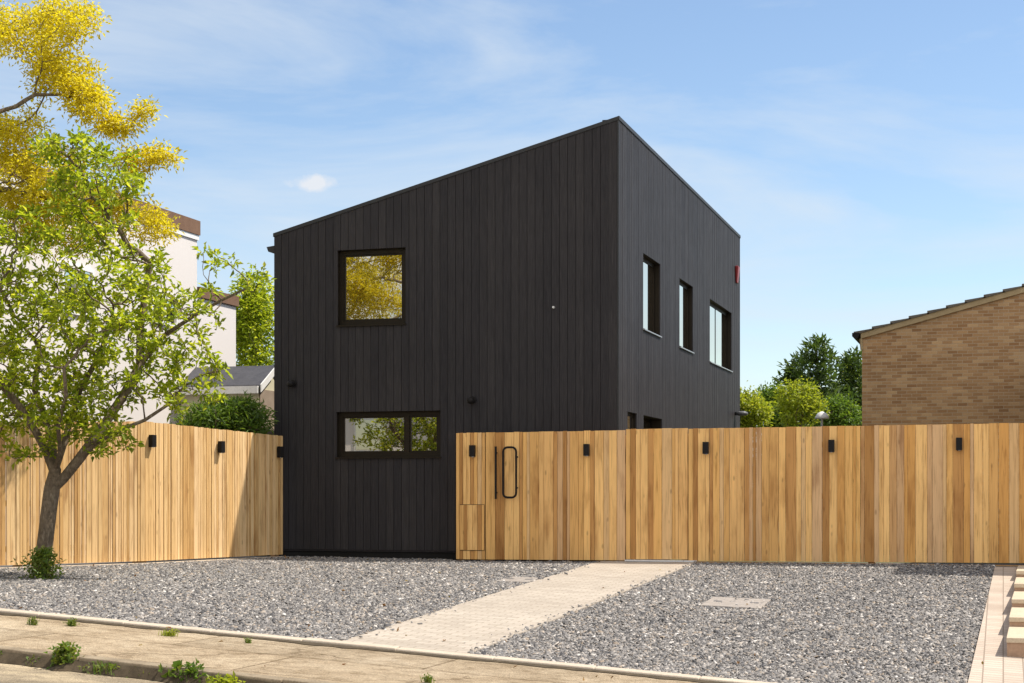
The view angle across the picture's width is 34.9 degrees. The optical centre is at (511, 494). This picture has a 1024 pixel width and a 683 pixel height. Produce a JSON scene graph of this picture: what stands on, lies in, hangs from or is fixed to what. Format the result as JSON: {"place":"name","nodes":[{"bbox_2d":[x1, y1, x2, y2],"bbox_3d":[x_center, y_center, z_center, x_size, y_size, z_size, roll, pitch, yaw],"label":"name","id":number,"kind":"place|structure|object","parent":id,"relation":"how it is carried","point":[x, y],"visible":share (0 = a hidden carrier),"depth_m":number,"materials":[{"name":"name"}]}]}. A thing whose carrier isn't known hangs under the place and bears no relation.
{"place":"outdoors","nodes":[
{"label":"outdoors","id":0,"kind":"place"},
{"bbox_2d":[0,663,166,682],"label":"road","id":1,"kind":"structure","parent":0,"point":[12,673],"depth_m":12.57,"materials":[{"name":"beige asphalt"}]},
{"bbox_2d":[0,652,271,682],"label":"gutter dirt","id":2,"kind":"structure","parent":1,"relation":"on","point":[119,671],"depth_m":12.77,"materials":[{"name":"soil"}]},
{"bbox_2d":[43,641,83,668],"bbox_3d":[-3.559,1.291,12.970,0.365,0.277,0.252,0,0,17],"label":"weed","id":3,"kind":"object","parent":2,"relation":"on","point":[65,650],"visible":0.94,"depth_m":12.94,"materials":[{"name":"green plant"}]},
{"bbox_2d":[79,660,118,674],"bbox_3d":[-3.178,1.368,12.832,0.469,0.151,0.303,0,0,8],"label":"grass tuft","id":4,"kind":"object","parent":2,"relation":"on","point":[109,667],"visible":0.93,"depth_m":12.77,"materials":[{"name":"green plant"}]},
{"bbox_2d":[158,660,181,677],"bbox_3d":[-2.637,1.391,12.620,0.204,0.232,0.262,0,0,-38],"label":"weed","id":5,"kind":"object","parent":2,"relation":"on","point":[177,664],"visible":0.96,"depth_m":12.60,"materials":[{"name":"green plant"}]},
{"bbox_2d":[172,659,207,682],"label":"weed","id":6,"kind":"object","parent":2,"relation":"on","point":[189,668],"visible":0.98,"depth_m":12.52,"materials":[{"name":"green plant"}]},
{"bbox_2d":[206,671,245,682],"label":"weed","id":7,"kind":"object","parent":2,"relation":"on","point":[224,679],"visible":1,"depth_m":12.33,"materials":[{"name":"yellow plant"}]},
{"bbox_2d":[0,612,726,682],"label":"pavement","id":8,"kind":"structure","parent":0,"point":[284,659],"depth_m":13.74,"materials":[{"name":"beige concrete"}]},
{"bbox_2d":[26,615,39,624],"bbox_3d":[-4.410,1.159,14.981,0.143,0.099,0.113,0,0,17],"label":"grass tuft","id":9,"kind":"object","parent":8,"relation":"on","point":[32,621],"visible":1,"depth_m":14.97,"materials":[{"name":"green plant"}]},
{"bbox_2d":[64,617,79,625],"bbox_3d":[-4.090,1.178,15.089,0.174,0.098,0.126,0,0,17],"label":"grass tuft","id":10,"kind":"object","parent":8,"relation":"on","point":[71,623],"visible":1,"depth_m":15.07,"materials":[{"name":"green plant"}]},
{"bbox_2d":[158,627,179,635],"bbox_3d":[-3.110,1.238,14.747,0.221,0.104,0.130,0,0,24],"label":"grass tuft","id":11,"kind":"object","parent":8,"relation":"on","point":[171,633],"visible":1,"depth_m":14.74,"materials":[{"name":"green plant"}]},
{"bbox_2d":[243,637,252,642],"bbox_3d":[-2.366,1.304,14.581,0.087,0.067,0.074,0,0,-5],"label":"grass tuft","id":12,"kind":"object","parent":8,"relation":"on","point":[248,640],"visible":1,"depth_m":14.57,"materials":[{"name":"green plant"}]},
{"bbox_2d":[419,672,435,682],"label":"grass tuft","id":13,"kind":"object","parent":8,"relation":"on","point":[427,679],"visible":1,"depth_m":12.61,"materials":[{"name":"green plant"}]},
{"bbox_2d":[0,555,1023,682],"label":"driveway","id":14,"kind":"structure","parent":0,"point":[652,609],"depth_m":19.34,"materials":[{"name":"grey gravel"}]},
{"bbox_2d":[11,545,64,579],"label":"undergrowth","id":15,"kind":"object","parent":14,"relation":"on","point":[39,559],"visible":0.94,"depth_m":19.66,"materials":[{"name":"green plant"}]},
{"bbox_2d":[3,556,983,680],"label":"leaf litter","id":16,"kind":"object","parent":14,"relation":"on","point":[738,662],"visible":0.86,"depth_m":15.61,"materials":[{"name":"brown plant"}]},
{"bbox_2d":[499,577,538,582],"bbox_3d":[0.101,1.140,21.557,0.411,0.077,0.694,0,0,17],"label":"inspection cover","id":17,"kind":"object","parent":14,"relation":"on","point":[521,579],"visible":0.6,"depth_m":21.49,"materials":[{"name":"concrete"}]},
{"bbox_2d":[700,597,770,609],"bbox_3d":[2.623,1.280,19.045,0.692,0.113,0.892,0,0,17],"label":"inspection cover","id":18,"kind":"object","parent":14,"relation":"on","point":[741,602],"visible":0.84,"depth_m":18.98,"materials":[{"name":"concrete"}]},
{"bbox_2d":[0,0,1023,425],"label":"sky","id":19,"kind":"structure","parent":0,"point":[865,158],"materials":[{"name":"blue"}]},
{"bbox_2d":[343,561,696,653],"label":"path","id":20,"kind":"structure","parent":0,"point":[471,623],"depth_m":17.93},
{"bbox_2d":[261,527,1023,563],"bbox_3d":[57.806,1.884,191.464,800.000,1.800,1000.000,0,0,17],"label":"ground","id":21,"kind":"structure","parent":0,"point":[845,562],"depth_m":28.52,"materials":[{"name":"grey gravel"}]},
{"bbox_2d":[0,563,149,568],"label":"fence edging","id":22,"kind":"object","parent":21,"relation":"on","point":[81,565],"visible":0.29,"depth_m":23.17,"materials":[{"name":"concrete"}]},
{"bbox_2d":[0,0,188,264],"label":"tree","id":23,"kind":"object","parent":21,"relation":"on","point":[58,76],"visible":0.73,"depth_m":22.26,"materials":[{"name":"yellow plant"}]},
{"bbox_2d":[0,160,238,423],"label":"white house","id":24,"kind":"structure","parent":21,"relation":"on","point":[183,262],"depth_m":30.44,"materials":[{"name":"paint"}]},
{"bbox_2d":[60,262,94,316],"bbox_3d":[-7.439,-3.501,27.861,0.048,0.842,1.005,0,0,17],"label":"window","id":25,"kind":"structure","parent":24,"relation":"in","point":[88,271],"depth_m":27.81,"materials":[{"name":"white paint"}]},
{"bbox_2d":[150,294,177,325],"bbox_3d":[-6.568,-3.499,30.745,0.048,0.558,0.994,0,0,17],"label":"window","id":26,"kind":"structure","parent":24,"relation":"in","point":[175,321],"depth_m":30.92,"materials":[{"name":"white paint"}]},
{"bbox_2d":[0,125,276,575],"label":"tree","id":27,"kind":"object","parent":21,"relation":"on","point":[100,433],"visible":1,"depth_m":20.06,"materials":[{"name":"green plant"}]},
{"bbox_2d":[0,421,282,566],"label":"timber fence","id":28,"kind":"object","parent":21,"relation":"on","point":[183,492],"visible":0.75,"depth_m":24.20,"materials":[{"name":"brown wood"}]},
{"bbox_2d":[149,435,156,447],"bbox_3d":[-5.317,-0.796,24.062,0.085,0.186,0.086,0,0,32],"label":"wall lamp","id":29,"kind":"object","parent":28,"relation":"attached to","point":[152,441],"visible":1,"depth_m":24.04,"materials":[{"name":"black metal"}]},
{"bbox_2d":[218,441,224,452],"bbox_3d":[-4.528,-0.745,25.350,0.085,0.186,0.086,0,0,31],"label":"wall lamp","id":30,"kind":"object","parent":28,"relation":"attached to","point":[221,446],"visible":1,"depth_m":25.31,"materials":[{"name":"black metal"}]},
{"bbox_2d":[277,446,283,457],"bbox_3d":[-3.782,-0.700,26.566,0.085,0.186,0.086,0,0,32],"label":"wall lamp","id":31,"kind":"object","parent":28,"relation":"attached to","point":[280,451],"visible":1,"depth_m":26.53,"materials":[{"name":"black metal"}]},
{"bbox_2d":[0,646,336,682],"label":"kerb","id":32,"kind":"structure","parent":21,"relation":"on","point":[126,662],"depth_m":12.71,"materials":[{"name":"concrete"}]},
{"bbox_2d":[150,556,288,563],"bbox_3d":[-4.529,1.103,25.315,0.126,0.205,3.167,0,0,32],"label":"fence edging","id":33,"kind":"object","parent":21,"relation":"on","point":[219,559],"visible":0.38,"depth_m":25.30,"materials":[{"name":"concrete"}]},
{"bbox_2d":[170,389,279,557],"bbox_3d":[-4.695,-0.314,26.739,1.842,2.881,1.749,0,0,17],"label":"shrub","id":34,"kind":"object","parent":21,"relation":"on","point":[241,415],"visible":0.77,"depth_m":26.42,"materials":[{"name":"green plant"}]},
{"bbox_2d":[176,365,273,434],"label":"outbuilding","id":35,"kind":"structure","parent":21,"relation":"on","point":[257,382],"depth_m":31.10,"materials":[{"name":"stone"}]},
{"bbox_2d":[227,263,273,365],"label":"broadleaf tree","id":36,"kind":"object","parent":21,"relation":"on","point":[254,317],"visible":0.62,"depth_m":43.49,"materials":[{"name":"green plant"}]},
{"bbox_2d":[0,608,771,682],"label":"driveway edging","id":37,"kind":"object","parent":21,"relation":"on","point":[447,653],"visible":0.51,"depth_m":14.63,"materials":[{"name":"concrete"}]},
{"bbox_2d":[456,433,486,560],"bbox_3d":[-0.590,0.182,25.756,0.476,2.323,0.467,0,0,17],"label":"timber fence","id":38,"kind":"object","parent":21,"relation":"on","point":[470,507],"visible":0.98,"depth_m":25.55,"materials":[{"name":"brown wood"}]},
{"bbox_2d":[460,505,483,549],"bbox_3d":[-0.627,0.509,25.532,0.392,0.709,0.018,0,0,18],"label":"hatch door","id":39,"kind":"structure","parent":38,"relation":"in","point":[471,516],"depth_m":25.53,"materials":[{"name":"brown wood"}]},
{"bbox_2d":[469,445,475,456],"bbox_3d":[-0.621,-0.687,25.489,0.086,0.186,0.085,0,0,17],"label":"wall lamp","id":40,"kind":"object","parent":38,"relation":"attached to","point":[472,450],"visible":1,"depth_m":25.45,"materials":[{"name":"black metal"}]},
{"bbox_2d":[267,116,740,561],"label":"house","id":41,"kind":"structure","parent":21,"relation":"on","point":[408,321],"depth_m":26.40,"materials":[{"name":"black wood"}]},
{"bbox_2d":[287,380,296,386],"bbox_3d":[-3.645,-1.841,26.859,0.120,0.128,0.182,0,0,17],"label":"security light","id":42,"kind":"object","parent":41,"relation":"attached to","point":[292,383],"visible":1,"depth_m":26.80,"materials":[{"name":"black metal"}]},
{"bbox_2d":[336,247,405,326],"bbox_3d":[-2.278,-3.388,26.606,1.217,1.257,0.185,0,0,17],"label":"window","id":43,"kind":"structure","parent":41,"relation":"in","point":[371,282],"depth_m":26.66,"materials":[{"name":"glass"}]},
{"bbox_2d":[335,410,440,458],"bbox_3d":[-1.999,-0.979,26.522,1.835,0.767,0.185,0,0,17],"label":"window","id":44,"kind":"structure","parent":41,"relation":"in","point":[406,434],"depth_m":26.57,"materials":[{"name":"clear glass"}]},
{"bbox_2d":[467,396,475,403],"bbox_3d":[-0.650,-1.515,25.955,0.120,0.128,0.182,0,0,17],"label":"security light","id":45,"kind":"object","parent":41,"relation":"attached to","point":[471,400],"visible":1,"depth_m":25.89,"materials":[{"name":"black metal"}]},
{"bbox_2d":[628,412,634,428],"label":"window","id":46,"kind":"structure","parent":41,"relation":"in","point":[631,416],"depth_m":26.50,"materials":[{"name":"black glass"}]},
{"bbox_2d":[643,254,661,337],"bbox_3d":[2.319,-3.391,27.788,0.205,1.284,1.438,0,0,17],"label":"window","id":47,"kind":"structure","parent":41,"relation":"in","point":[650,267],"depth_m":28.20,"materials":[{"name":"glass"}]},
{"bbox_2d":[644,416,660,428],"bbox_3d":[2.300,-0.722,27.888,0.300,1.222,1.555,0,0,17],"label":"window","id":48,"kind":"structure","parent":41,"relation":"in","point":[649,422],"depth_m":28.59,"materials":[{"name":"black glass"}]},
{"bbox_2d":[679,279,694,353],"bbox_3d":[3.237,-3.374,30.804,0.190,1.291,1.376,0,0,17],"label":"window","id":49,"kind":"structure","parent":41,"relation":"in","point":[685,289],"depth_m":31.22,"materials":[{"name":"glass"}]},
{"bbox_2d":[710,300,732,371],"bbox_3d":[4.375,-3.360,34.596,0.205,1.309,2.814,0,0,17],"label":"window","id":50,"kind":"structure","parent":41,"relation":"in","point":[720,321],"depth_m":35.16,"materials":[{"name":"glass"}]},
{"bbox_2d":[735,266,739,283],"bbox_3d":[5.060,-4.936,36.490,0.073,0.380,0.340,0,0,17],"label":"alarm box","id":51,"kind":"object","parent":41,"relation":"attached to","point":[737,270],"visible":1,"depth_m":36.40,"materials":[{"name":"red plastic"}]},
{"bbox_2d":[735,411,747,415],"bbox_3d":[5.123,-1.822,36.322,0.290,0.100,0.254,0,0,17],"label":"bulkhead light","id":52,"kind":"object","parent":41,"relation":"attached to","point":[742,413],"visible":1,"depth_m":36.23,"materials":[{"name":"black metal"}]},
{"bbox_2d":[486,430,625,560],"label":"timber gate","id":53,"kind":"structure","parent":21,"relation":"on","point":[554,495],"depth_m":25.15,"materials":[{"name":"brown wood"}]},
{"bbox_2d":[583,444,589,455],"bbox_3d":[1.143,-0.688,24.956,0.086,0.186,0.085,0,0,17],"label":"wall lamp","id":54,"kind":"object","parent":53,"relation":"attached to","point":[586,449],"visible":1,"depth_m":24.92,"materials":[{"name":"black metal"}]},
{"bbox_2d":[740,380,780,538],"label":"broadleaf tree","id":55,"kind":"object","parent":21,"relation":"on","point":[755,407],"visible":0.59,"depth_m":41.59,"materials":[{"name":"green plant"}]},
{"bbox_2d":[752,379,797,426],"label":"broadleaf tree","id":56,"kind":"object","parent":21,"relation":"on","point":[767,392],"visible":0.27,"depth_m":47.60,"materials":[{"name":"green plant"}]},
{"bbox_2d":[771,348,818,425],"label":"conifer","id":57,"kind":"object","parent":21,"relation":"on","point":[788,369],"visible":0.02,"depth_m":50.89,"materials":[{"name":"green plant"}]},
{"bbox_2d":[772,376,830,426],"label":"broadleaf tree","id":58,"kind":"object","parent":21,"relation":"on","point":[807,402],"visible":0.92,"depth_m":43.87,"materials":[{"name":"green plant"}]},
{"bbox_2d":[815,411,828,425],"bbox_3d":[6.859,-0.412,36.000,0.320,2.872,0.320,0,0,17],"label":"garden lamp","id":59,"kind":"object","parent":21,"relation":"on","point":[821,415],"visible":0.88,"depth_m":35.90,"materials":[{"name":"metal"}]},
{"bbox_2d":[786,332,861,522],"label":"broadleaf tree","id":60,"kind":"object","parent":21,"relation":"on","point":[819,374],"visible":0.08,"depth_m":49.75,"materials":[{"name":"green plant"}]},
{"bbox_2d":[810,390,861,433],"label":"broadleaf tree","id":61,"kind":"object","parent":21,"relation":"on","point":[842,412],"visible":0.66,"depth_m":45.76,"materials":[{"name":"green plant"}]},
{"bbox_2d":[825,346,861,519],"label":"conifer","id":62,"kind":"object","parent":21,"relation":"on","point":[852,363],"visible":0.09,"depth_m":51.77,"materials":[{"name":"green plant"}]},
{"bbox_2d":[688,423,1023,566],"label":"timber fence","id":63,"kind":"object","parent":21,"relation":"on","point":[802,495],"visible":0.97,"depth_m":23.82,"materials":[{"name":"brown wood"}]},
{"bbox_2d":[625,428,696,561],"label":"timber gate","id":64,"kind":"structure","parent":63,"relation":"attached to","point":[656,493],"depth_m":24.68,"materials":[{"name":"brown wood"}]},
{"bbox_2d":[702,442,708,453],"bbox_3d":[2.908,-0.703,24.424,0.086,0.186,0.085,0,0,17],"label":"wall lamp","id":65,"kind":"object","parent":63,"relation":"attached to","point":[705,447],"visible":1,"depth_m":24.39,"materials":[{"name":"black metal"}]},
{"bbox_2d":[828,440,834,452],"bbox_3d":[4.689,-0.717,23.886,0.086,0.186,0.085,0,0,17],"label":"wall lamp","id":66,"kind":"object","parent":63,"relation":"attached to","point":[831,446],"visible":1,"depth_m":23.85,"materials":[{"name":"black metal"}]},
{"bbox_2d":[956,438,961,450],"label":"wall lamp","id":67,"kind":"object","parent":63,"relation":"attached to","point":[958,444],"visible":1,"depth_m":23.32,"materials":[{"name":"black metal"}]},
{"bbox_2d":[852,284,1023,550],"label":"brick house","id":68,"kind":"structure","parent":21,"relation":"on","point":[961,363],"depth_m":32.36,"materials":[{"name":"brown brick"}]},
{"bbox_2d":[1006,566,1023,657],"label":"garden steps","id":69,"kind":"structure","parent":21,"relation":"on","point":[1015,640],"depth_m":16.70,"materials":[{"name":"beige stone"}]},
{"bbox_2d":[968,567,1023,682],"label":"paved border","id":70,"kind":"object","parent":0,"point":[999,665],"visible":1,"depth_m":16.33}
]}

